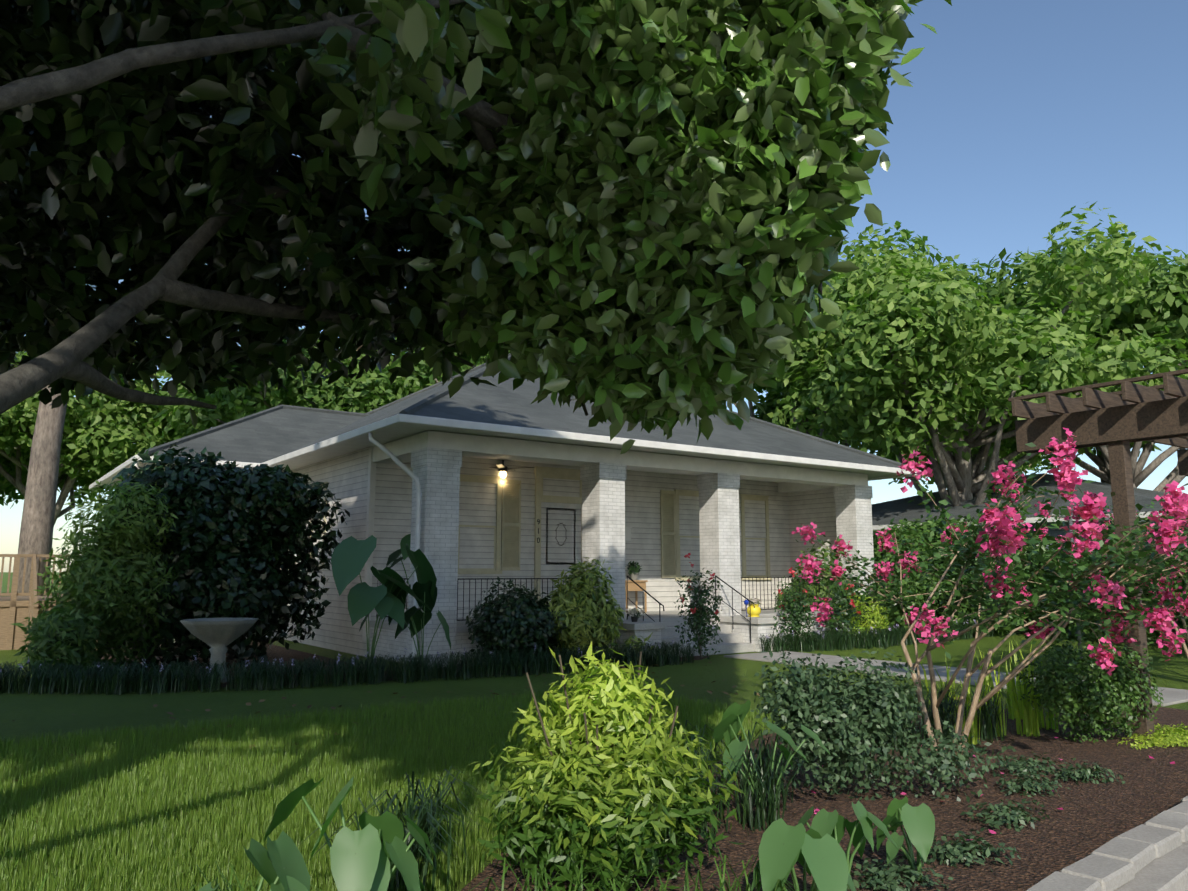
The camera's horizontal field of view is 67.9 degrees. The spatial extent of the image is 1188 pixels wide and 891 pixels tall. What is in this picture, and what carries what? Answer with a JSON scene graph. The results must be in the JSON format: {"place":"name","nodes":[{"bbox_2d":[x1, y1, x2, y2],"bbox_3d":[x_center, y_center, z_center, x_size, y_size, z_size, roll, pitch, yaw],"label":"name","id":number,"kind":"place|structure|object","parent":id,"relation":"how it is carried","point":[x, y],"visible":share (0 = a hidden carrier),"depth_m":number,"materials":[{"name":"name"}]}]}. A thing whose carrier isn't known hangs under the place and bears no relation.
{"place":"outdoors","nodes":[
{"label":"outdoors","id":0,"kind":"place"},
{"bbox_2d":[0,0,951,453],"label":"magnolia","id":1,"kind":"object","parent":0,"point":[646,220],"depth_m":5.12,"materials":[{"name":"green plant"}]},
{"bbox_2d":[546,508,575,563],"bbox_3d":[-0.694,2.059,19.679,0.855,1.315,0.075,6,-10,-35],"label":"ornament","id":2,"kind":"object","parent":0,"point":[547,509],"visible":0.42,"depth_m":19.63,"materials":[{"name":"black metal"}]},
{"bbox_2d":[0,572,1187,890],"bbox_3d":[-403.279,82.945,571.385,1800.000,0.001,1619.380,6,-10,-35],"label":"lawn","id":3,"kind":"structure","parent":0,"point":[48,712],"depth_m":11.44,"materials":[{"name":"green plant"}]},
{"bbox_2d":[0,427,30,508],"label":"tree","id":4,"kind":"object","parent":3,"relation":"on","point":[10,491],"visible":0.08,"depth_m":50.90,"materials":[{"name":"green plant"}]},
{"bbox_2d":[0,554,96,650],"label":"wooden fence","id":5,"kind":"object","parent":3,"relation":"on","point":[15,607],"visible":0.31,"depth_m":18.34,"materials":[{"name":"brown wood"}]},
{"bbox_2d":[12,474,187,679],"bbox_3d":[-7.964,2.123,14.335,2.104,3.298,2.693,-6,-10,34],"label":"tall green shrub","id":6,"kind":"object","parent":3,"relation":"on","point":[91,619],"depth_m":14.10,"materials":[{"name":"green plant"}]},
{"bbox_2d":[0,340,200,524],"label":"tree","id":7,"kind":"object","parent":3,"relation":"on","point":[103,433],"depth_m":44.18,"materials":[{"name":"green plant"}]},
{"bbox_2d":[16,180,191,595],"bbox_3d":[-17.989,-5.915,29.047,11.648,23.153,10.112,6,-10,-35],"label":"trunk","id":8,"kind":"object","parent":3,"relation":"on","point":[37,527],"depth_m":27.38,"materials":[{"name":"brown wood"}]},
{"bbox_2d":[70,442,349,667],"bbox_3d":[-6.933,2.029,16.244,4.538,4.004,3.958,6,-10,-35],"label":"camellia shrub","id":9,"kind":"object","parent":3,"relation":"on","point":[227,512],"depth_m":15.34,"materials":[{"name":"green plant"}]},
{"bbox_2d":[198,831,310,890],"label":"taro","id":10,"kind":"object","parent":3,"relation":"on","point":[277,856],"depth_m":3.29,"materials":[{"name":"green plant"}]},
{"bbox_2d":[147,327,432,439],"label":"tree","id":11,"kind":"object","parent":3,"relation":"on","point":[339,394],"depth_m":43.07,"materials":[{"name":"green plant"}]},
{"bbox_2d":[0,642,697,694],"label":"liriope border","id":12,"kind":"object","parent":3,"relation":"on","point":[254,677],"depth_m":12.42,"materials":[{"name":"green plant"}]},
{"bbox_2d":[264,776,436,890],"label":"taro","id":13,"kind":"object","parent":3,"relation":"on","point":[366,867],"depth_m":3.74,"materials":[{"name":"green plant"}]},
{"bbox_2d":[20,641,710,689],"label":"bed mulch","id":14,"kind":"object","parent":3,"relation":"on","point":[278,652],"depth_m":16.19,"materials":[{"name":"brown soil"}]},
{"bbox_2d":[180,618,258,682],"bbox_3d":[-5.546,3.026,13.037,1.113,0.900,1.058,6,-10,-35],"label":"birdbath","id":15,"kind":"object","parent":14,"relation":"on","point":[217,635],"visible":0.79,"depth_m":12.85,"materials":[{"name":"grey stone"}]},
{"bbox_2d":[331,535,436,672],"bbox_3d":[-3.234,2.474,13.621,2.156,2.160,1.015,19,-20,-66],"label":"elephant ear","id":16,"kind":"object","parent":14,"relation":"on","point":[350,556],"depth_m":13.36},
{"bbox_2d":[386,534,410,585],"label":"plant","id":17,"kind":"object","parent":14,"relation":"on","point":[395,555],"depth_m":16.16,"materials":[{"name":"green plant"}]},
{"bbox_2d":[359,575,450,660],"bbox_3d":[-2.995,2.842,14.055,1.431,1.553,0.760,2,-8,-11],"label":"elephant ear","id":18,"kind":"object","parent":14,"relation":"on","point":[418,615],"depth_m":14.21},
{"bbox_2d":[616,632,656,661],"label":"potted plant","id":19,"kind":"object","parent":14,"relation":"on","point":[627,642],"visible":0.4,"depth_m":15.55,"materials":[{"name":"green plant"}]},
{"bbox_2d":[687,584,707,658],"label":"rose canes","id":20,"kind":"object","parent":14,"relation":"on","point":[700,646],"visible":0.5,"depth_m":16.23,"materials":[{"name":"brown"}]},
{"bbox_2d":[674,553,723,658],"bbox_3d":[1.960,2.980,16.327,1.112,1.992,0.812,6,-10,-35],"label":"rose left of steps","id":21,"kind":"object","parent":14,"relation":"on","point":[697,615],"depth_m":16.24,"materials":[{"name":"green plant"}]},
{"bbox_2d":[0,687,784,890],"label":"lawn grass","id":22,"kind":"structure","parent":3,"relation":"on","point":[164,801],"depth_m":6.41,"materials":[{"name":"green plant"}]},
{"bbox_2d":[341,336,509,397],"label":"tree","id":23,"kind":"object","parent":3,"relation":"on","point":[423,372],"depth_m":45.03,"materials":[{"name":"green plant"}]},
{"bbox_2d":[39,846,818,890],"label":"edge grass","id":24,"kind":"structure","parent":3,"relation":"on","point":[581,884],"depth_m":3.92,"materials":[{"name":"green plant"}]},
{"bbox_2d":[163,447,837,656],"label":"house wall","id":25,"kind":"structure","parent":3,"relation":"on","point":[345,476],"depth_m":19.54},
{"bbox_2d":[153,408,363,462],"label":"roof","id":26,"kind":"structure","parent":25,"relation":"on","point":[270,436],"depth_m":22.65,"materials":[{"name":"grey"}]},
{"bbox_2d":[93,405,370,482],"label":"roof hip caps","id":27,"kind":"object","parent":26,"relation":"on","point":[209,431],"visible":0.46,"depth_m":23.28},
{"bbox_2d":[134,432,420,662],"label":"house downspouts","id":28,"kind":"object","parent":25,"relation":"attached to","point":[398,462],"visible":0.42,"depth_m":15.11,"materials":[{"name":"white metal"}]},
{"bbox_2d":[309,466,771,603],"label":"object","id":29,"kind":"structure","parent":25,"relation":"attached to","point":[540,472],"depth_m":19.56,"materials":[{"name":"beige wood"}]},
{"bbox_2d":[501,479,676,577],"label":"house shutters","id":30,"kind":"object","parent":25,"relation":"attached to","point":[511,528],"visible":0.5,"depth_m":19.07,"materials":[{"name":"beige wood"}]},
{"bbox_2d":[287,366,899,467],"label":"house roof","id":31,"kind":"structure","parent":25,"relation":"on","point":[504,403],"depth_m":18.52,"materials":[{"name":"grey"}]},
{"bbox_2d":[89,414,920,489],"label":"house gutters","id":32,"kind":"object","parent":31,"relation":"attached to","point":[389,422],"visible":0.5,"depth_m":17.06,"materials":[{"name":"white metal"}]},
{"bbox_2d":[366,353,913,469],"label":"house roof hip caps","id":33,"kind":"object","parent":31,"relation":"attached to","point":[419,405],"visible":0.33,"depth_m":22.50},
{"bbox_2d":[625,527,631,540],"bbox_3d":[0.746,2.070,20.660,0.290,0.340,0.120,6,-10,-35],"label":"electrical box","id":34,"kind":"object","parent":25,"relation":"attached to","point":[627,533],"visible":0.52,"depth_m":20.65,"materials":[{"name":"paint"}]},
{"bbox_2d":[10,662,1005,867],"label":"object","id":35,"kind":"object","parent":3,"relation":"on","point":[333,708],"visible":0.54,"depth_m":10.57,"materials":[{"name":"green plant"}]},
{"bbox_2d":[465,576,566,669],"bbox_3d":[-1.173,3.017,14.964,2.020,1.589,1.447,6,-10,-35],"label":"porch shrub","id":36,"kind":"object","parent":3,"relation":"on","point":[505,616],"depth_m":14.66,"materials":[{"name":"green plant"}]},
{"bbox_2d":[538,557,626,661],"bbox_3d":[-0.316,2.988,15.649,1.674,2.063,1.679,6,-10,-35],"label":"aucuba shrub","id":37,"kind":"object","parent":3,"relation":"on","point":[567,596],"depth_m":15.24,"materials":[{"name":"green plant"}]},
{"bbox_2d":[369,607,828,655],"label":"porch floor steps","id":38,"kind":"structure","parent":3,"relation":"on","point":[729,644],"depth_m":17.67,"materials":[{"name":"grey concrete"}]},
{"bbox_2d":[376,575,851,642],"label":"porch iron railings","id":39,"kind":"object","parent":38,"relation":"on","point":[487,579],"visible":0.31,"depth_m":17.33,"materials":[{"name":"black metal"}]},
{"bbox_2d":[625,580,647,612],"bbox_3d":[0.867,3.463,20.264,0.620,0.730,0.420,6,-10,-35],"label":"porch table","id":40,"kind":"object","parent":38,"relation":"on","point":[632,586],"visible":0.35,"depth_m":20.20,"materials":[{"name":"brown wood"}]},
{"bbox_2d":[630,574,637,579],"bbox_3d":[0.930,3.031,20.358,0.193,0.153,0.193,6,-10,-35],"label":"pot","id":41,"kind":"object","parent":40,"relation":"on","point":[634,576],"visible":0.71,"depth_m":20.29,"materials":[{"name":"white ceramic"}]},
{"bbox_2d":[625,561,640,574],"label":"porch plant","id":42,"kind":"object","parent":41,"relation":"in","point":[633,567],"visible":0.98,"depth_m":20.34,"materials":[{"name":"green plant"}]},
{"bbox_2d":[747,604,760,616],"bbox_3d":[3.332,3.439,18.407,0.291,0.256,0.295,6,-10,-35],"label":"yellow pot","id":43,"kind":"object","parent":38,"relation":"on","point":[756,611],"visible":0.79,"depth_m":18.30,"materials":[{"name":"yellow ceramic"}]},
{"bbox_2d":[747,598,761,605],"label":"potted plant","id":44,"kind":"object","parent":43,"relation":"in","point":[755,601],"depth_m":18.39,"materials":[{"name":"white plant"}]},
{"bbox_2d":[369,447,875,666],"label":"porch columns","id":45,"kind":"structure","parent":3,"relation":"on","point":[436,471],"depth_m":17.31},
{"bbox_2d":[98,423,896,640],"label":"beam soffit","id":46,"kind":"structure","parent":45,"relation":"on","point":[787,478],"depth_m":17.39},
{"bbox_2d":[490,460,533,471],"bbox_3d":[-1.983,0.427,19.017,1.425,0.270,1.362,6,-10,-35],"label":"porch ceiling fan","id":47,"kind":"object","parent":46,"relation":"attached to","point":[500,467],"visible":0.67,"depth_m":18.86,"materials":[{"name":"grey metal"}]},
{"bbox_2d":[499,471,506,477],"bbox_3d":[-1.956,0.625,18.946,0.170,0.179,0.170,6,-10,-35],"label":"light bulb","id":48,"kind":"object","parent":47,"relation":"attached to","point":[502,474],"visible":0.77,"depth_m":18.88,"materials":[{"name":"white glass"}]},
{"bbox_2d":[771,567,820,647],"bbox_3d":[4.115,3.347,18.223,1.028,1.663,0.869,0,-8,2],"label":"rose right of steps","id":49,"kind":"object","parent":3,"relation":"on","point":[796,614],"depth_m":18.08,"materials":[{"name":"green plant"}]},
{"bbox_2d":[776,540,861,633],"bbox_3d":[5.539,3.545,21.486,2.172,2.473,2.173,-1,-8,7],"label":"shrub","id":50,"kind":"object","parent":3,"relation":"on","point":[821,591],"depth_m":21.09,"materials":[{"name":"plant"}]},
{"bbox_2d":[461,704,1187,890],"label":"bed mulch","id":51,"kind":"object","parent":3,"relation":"on","point":[1088,819],"depth_m":5.95,"materials":[{"name":"brown soil"}]},
{"bbox_2d":[526,651,678,882],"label":"shrub stems","id":52,"kind":"object","parent":51,"relation":"on","point":[584,714],"visible":0.23,"depth_m":4.65,"materials":[{"name":"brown plant"}]},
{"bbox_2d":[469,641,745,890],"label":"nandina shrub","id":53,"kind":"object","parent":51,"relation":"on","point":[645,795],"visible":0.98,"depth_m":4.45,"materials":[{"name":"green plant"}]},
{"bbox_2d":[297,681,1039,890],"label":"ornamental grass","id":54,"kind":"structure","parent":51,"relation":"on","point":[428,823],"depth_m":5.54,"materials":[{"name":"green plant"}]},
{"bbox_2d":[710,700,830,824],"bbox_3d":[1.023,2.049,5.664,0.589,0.757,0.782,6,-10,-35],"label":"taro","id":55,"kind":"object","parent":51,"relation":"on","point":[722,729],"depth_m":5.70,"materials":[{"name":"green plant"}]},
{"bbox_2d":[751,818,855,890],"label":"taro","id":56,"kind":"object","parent":51,"relation":"on","point":[778,859],"depth_m":3.92,"materials":[{"name":"green plant"}]},
{"bbox_2d":[798,801,898,889],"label":"taro","id":57,"kind":"object","parent":51,"relation":"on","point":[831,820],"depth_m":4.53,"materials":[{"name":"green plant"}]},
{"bbox_2d":[750,646,1017,802],"bbox_3d":[2.140,2.039,6.572,2.093,1.095,1.192,1,-8,-7],"label":"loropetalum shrub","id":58,"kind":"object","parent":51,"relation":"on","point":[810,699],"visible":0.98,"depth_m":6.31,"materials":[{"name":"green plant"}]},
{"bbox_2d":[847,851,952,890],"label":"groundcover","id":59,"kind":"object","parent":51,"relation":"on","point":[881,876],"visible":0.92,"depth_m":4.52,"materials":[{"name":"green plant"}]},
{"bbox_2d":[876,796,934,880],"bbox_3d":[1.631,2.087,4.670,0.238,0.403,0.436,1,-8,-7],"label":"taro","id":60,"kind":"object","parent":51,"relation":"on","point":[920,832],"depth_m":4.61,"materials":[{"name":"green plant"}]},
{"bbox_2d":[926,829,1020,870],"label":"groundcover","id":61,"kind":"object","parent":51,"relation":"on","point":[958,849],"visible":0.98,"depth_m":4.93,"materials":[{"name":"green plant"}]},
{"bbox_2d":[918,641,1058,744],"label":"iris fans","id":62,"kind":"object","parent":51,"relation":"on","point":[1032,718],"visible":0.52,"depth_m":8.78,"materials":[{"name":"green plant"}]},
{"bbox_2d":[791,428,1187,767],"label":"crape myrtle","id":63,"kind":"object","parent":51,"relation":"on","point":[1141,558],"depth_m":6.91,"materials":[{"name":"pink plant"}]},
{"bbox_2d":[811,737,1174,844],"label":"fallen petals","id":64,"kind":"object","parent":51,"relation":"on","point":[903,793],"visible":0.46,"depth_m":6.30,"materials":[{"name":"pink plant"}]},
{"bbox_2d":[960,798,1053,833],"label":"groundcover","id":65,"kind":"object","parent":51,"relation":"on","point":[1015,816],"visible":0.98,"depth_m":5.66,"materials":[{"name":"green plant"}]},
{"bbox_2d":[992,751,1062,778],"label":"groundcover","id":66,"kind":"object","parent":51,"relation":"on","point":[1020,764],"visible":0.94,"depth_m":7.07,"materials":[{"name":"green plant"}]},
{"bbox_2d":[996,771,1068,798],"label":"groundcover","id":67,"kind":"object","parent":51,"relation":"on","point":[1027,783],"visible":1,"depth_m":6.44,"materials":[{"name":"green plant"}]},
{"bbox_2d":[1050,757,1125,784],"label":"groundcover","id":68,"kind":"object","parent":51,"relation":"on","point":[1084,774],"visible":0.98,"depth_m":6.83,"materials":[{"name":"green plant"}]},
{"bbox_2d":[1015,630,1163,742],"bbox_3d":[4.814,2.323,8.580,1.331,1.072,1.034,1,-8,-9],"label":"boxwood shrub","id":69,"kind":"object","parent":51,"relation":"on","point":[1062,685],"visible":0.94,"depth_m":8.40,"materials":[{"name":"green plant"}]},
{"bbox_2d":[1008,369,1187,739],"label":"pergola","id":70,"kind":"object","parent":51,"relation":"on","point":[1117,423],"visible":0.94,"depth_m":8.86,"materials":[{"name":"brown wood"}]},
{"bbox_2d":[1116,722,1187,749],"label":"sedum groundcover","id":71,"kind":"object","parent":51,"relation":"on","point":[1170,736],"visible":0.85,"depth_m":8.30,"materials":[{"name":"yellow plant"}]},
{"bbox_2d":[733,221,987,456],"bbox_3d":[10.414,-1.480,37.801,15.518,16.826,13.961,6,-10,-35],"label":"tree","id":72,"kind":"object","parent":3,"relation":"on","point":[771,398],"depth_m":36.87,"materials":[{"name":"green plant"}]},
{"bbox_2d":[834,594,888,632],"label":"yellow plant","id":73,"kind":"object","parent":3,"relation":"on","point":[876,620],"depth_m":20.24,"materials":[{"name":"plant"}]},
{"bbox_2d":[757,622,1025,652],"bbox_3d":[9.430,4.577,22.092,15.764,0.380,1.724,7,-10,-39],"label":"liriope border","id":74,"kind":"object","parent":3,"relation":"on","point":[842,640],"visible":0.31,"depth_m":18.55,"materials":[{"name":"green plant"}]},
{"bbox_2d":[0,619,974,672],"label":"liriope flower spikes","id":75,"kind":"object","parent":74,"relation":"on","point":[275,659],"visible":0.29,"depth_m":12.89,"materials":[{"name":"purple plant"}]},
{"bbox_2d":[864,518,948,634],"bbox_3d":[7.619,3.423,22.732,3.519,3.030,3.150,6,-10,-35],"label":"shrub","id":76,"kind":"object","parent":3,"relation":"on","point":[879,556],"depth_m":21.78,"materials":[{"name":"green plant"}]},
{"bbox_2d":[724,651,1187,706],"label":"concrete walk","id":77,"kind":"structure","parent":3,"relation":"on","point":[1171,696],"depth_m":14.41,"materials":[{"name":"grey concrete"}]},
{"bbox_2d":[876,430,1051,488],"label":"tree","id":78,"kind":"object","parent":3,"relation":"on","point":[893,456],"depth_m":49.84,"materials":[{"name":"green plant"}]},
{"bbox_2d":[762,201,1187,505],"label":"tree","id":79,"kind":"object","parent":3,"relation":"on","point":[896,306],"depth_m":25.38,"materials":[{"name":"green plant"}]},
{"bbox_2d":[873,519,1178,638],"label":"neighbour house walls","id":80,"kind":"structure","parent":3,"relation":"on","point":[1054,532],"depth_m":23.03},
{"bbox_2d":[873,514,1187,646],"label":"hedge","id":81,"kind":"object","parent":3,"relation":"on","point":[928,525],"depth_m":22.12,"materials":[{"name":"plant"}]},
{"bbox_2d":[938,239,1187,492],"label":"tree","id":82,"kind":"object","parent":3,"relation":"on","point":[1166,294],"depth_m":29.19,"materials":[{"name":"green plant"}]},
{"bbox_2d":[1050,513,1166,670],"bbox_3d":[9.203,2.531,15.343,4.500,2.530,0.060,6,-10,-35],"label":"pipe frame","id":83,"kind":"object","parent":3,"relation":"on","point":[1072,540],"visible":0.08,"depth_m":14.49,"materials":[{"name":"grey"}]},
{"label":"bed mulch","id":84,"kind":"object","parent":3,"relation":"on","visible":0},
{"bbox_2d":[826,586,846,631],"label":"rose canes","id":85,"kind":"object","parent":84,"relation":"on","point":[829,594],"visible":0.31,"depth_m":19.42,"materials":[{"name":"brown"}]},
{"bbox_2d":[813,574,862,633],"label":"rose","id":86,"kind":"object","parent":84,"relation":"on","point":[841,602],"depth_m":19.32,"materials":[{"name":"green plant"}]},
{"bbox_2d":[846,627,864,641],"bbox_3d":[5.805,4.239,19.662,0.582,0.366,0.591,6,-10,-35],"label":"green glazed pot","id":87,"kind":"object","parent":84,"relation":"on","point":[857,629],"visible":0.17,"depth_m":19.50,"materials":[{"name":"green ceramic"}]},
{"bbox_2d":[836,598,871,627],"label":"shrub","id":88,"kind":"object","parent":87,"relation":"in","point":[854,617],"depth_m":19.64,"materials":[{"name":"green plant"}]},
{"bbox_2d":[0,0,1187,571],"label":"sky","id":89,"kind":"structure","parent":0,"point":[1016,115],"materials":[{"name":"blue"}]},
{"bbox_2d":[384,430,855,472],"bbox_3d":[-2.258,-0.741,25.001,13.620,3.650,16.280,6,-10,-35],"label":"house roof underside","id":90,"kind":"object","parent":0,"point":[618,449],"depth_m":28.12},
{"bbox_2d":[631,614,637,621],"bbox_3d":[0.759,3.236,16.548,0.160,0.133,0.161,6,-10,-35],"label":"plant pot","id":91,"kind":"object","parent":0,"point":[634,619],"visible":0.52,"depth_m":16.50,"materials":[{"name":"black ceramic"}]},
{"bbox_2d":[624,607,644,618],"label":"potted plant","id":92,"kind":"object","parent":91,"relation":"in","point":[631,611],"depth_m":16.53,"materials":[{"name":"green plant"}]},
{"bbox_2d":[744,600,748,616],"bbox_3d":[3.152,3.365,18.238,0.110,0.355,0.110,6,-10,-35],"label":"blue porch gazing ball","id":93,"kind":"object","parent":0,"point":[746,602],"visible":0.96,"depth_m":18.22,"materials":[{"name":"blue glass"}]},
{"bbox_2d":[871,473,1170,524],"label":"neighboring house roof","id":94,"kind":"structure","parent":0,"point":[885,513],"depth_m":26.88,"materials":[{"name":"grey"}]},
{"bbox_2d":[872,511,1161,530],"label":"neighbour house fascia","id":95,"kind":"structure","parent":94,"relation":"attached to","point":[1032,520],"depth_m":22.94,"materials":[{"name":"white wood"}]},
{"bbox_2d":[1032,491,1187,658],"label":"crape myrtle","id":96,"kind":"object","parent":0,"point":[1043,512],"depth_m":13.03,"materials":[{"name":"plant"}]},
{"label":"road","id":97,"kind":"structure","parent":0,"visible":0},
{"bbox_2d":[1114,840,1187,890],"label":"sidewalk","id":98,"kind":"structure","parent":97,"relation":"on","point":[1168,871],"depth_m":4.66,"materials":[{"name":"grey concrete"}]},
{"bbox_2d":[1026,796,1187,890],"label":"landscape kerb blocks","id":99,"kind":"structure","parent":98,"relation":"on","point":[1118,861],"depth_m":4.71,"materials":[{"name":"grey concrete"}]}
]}

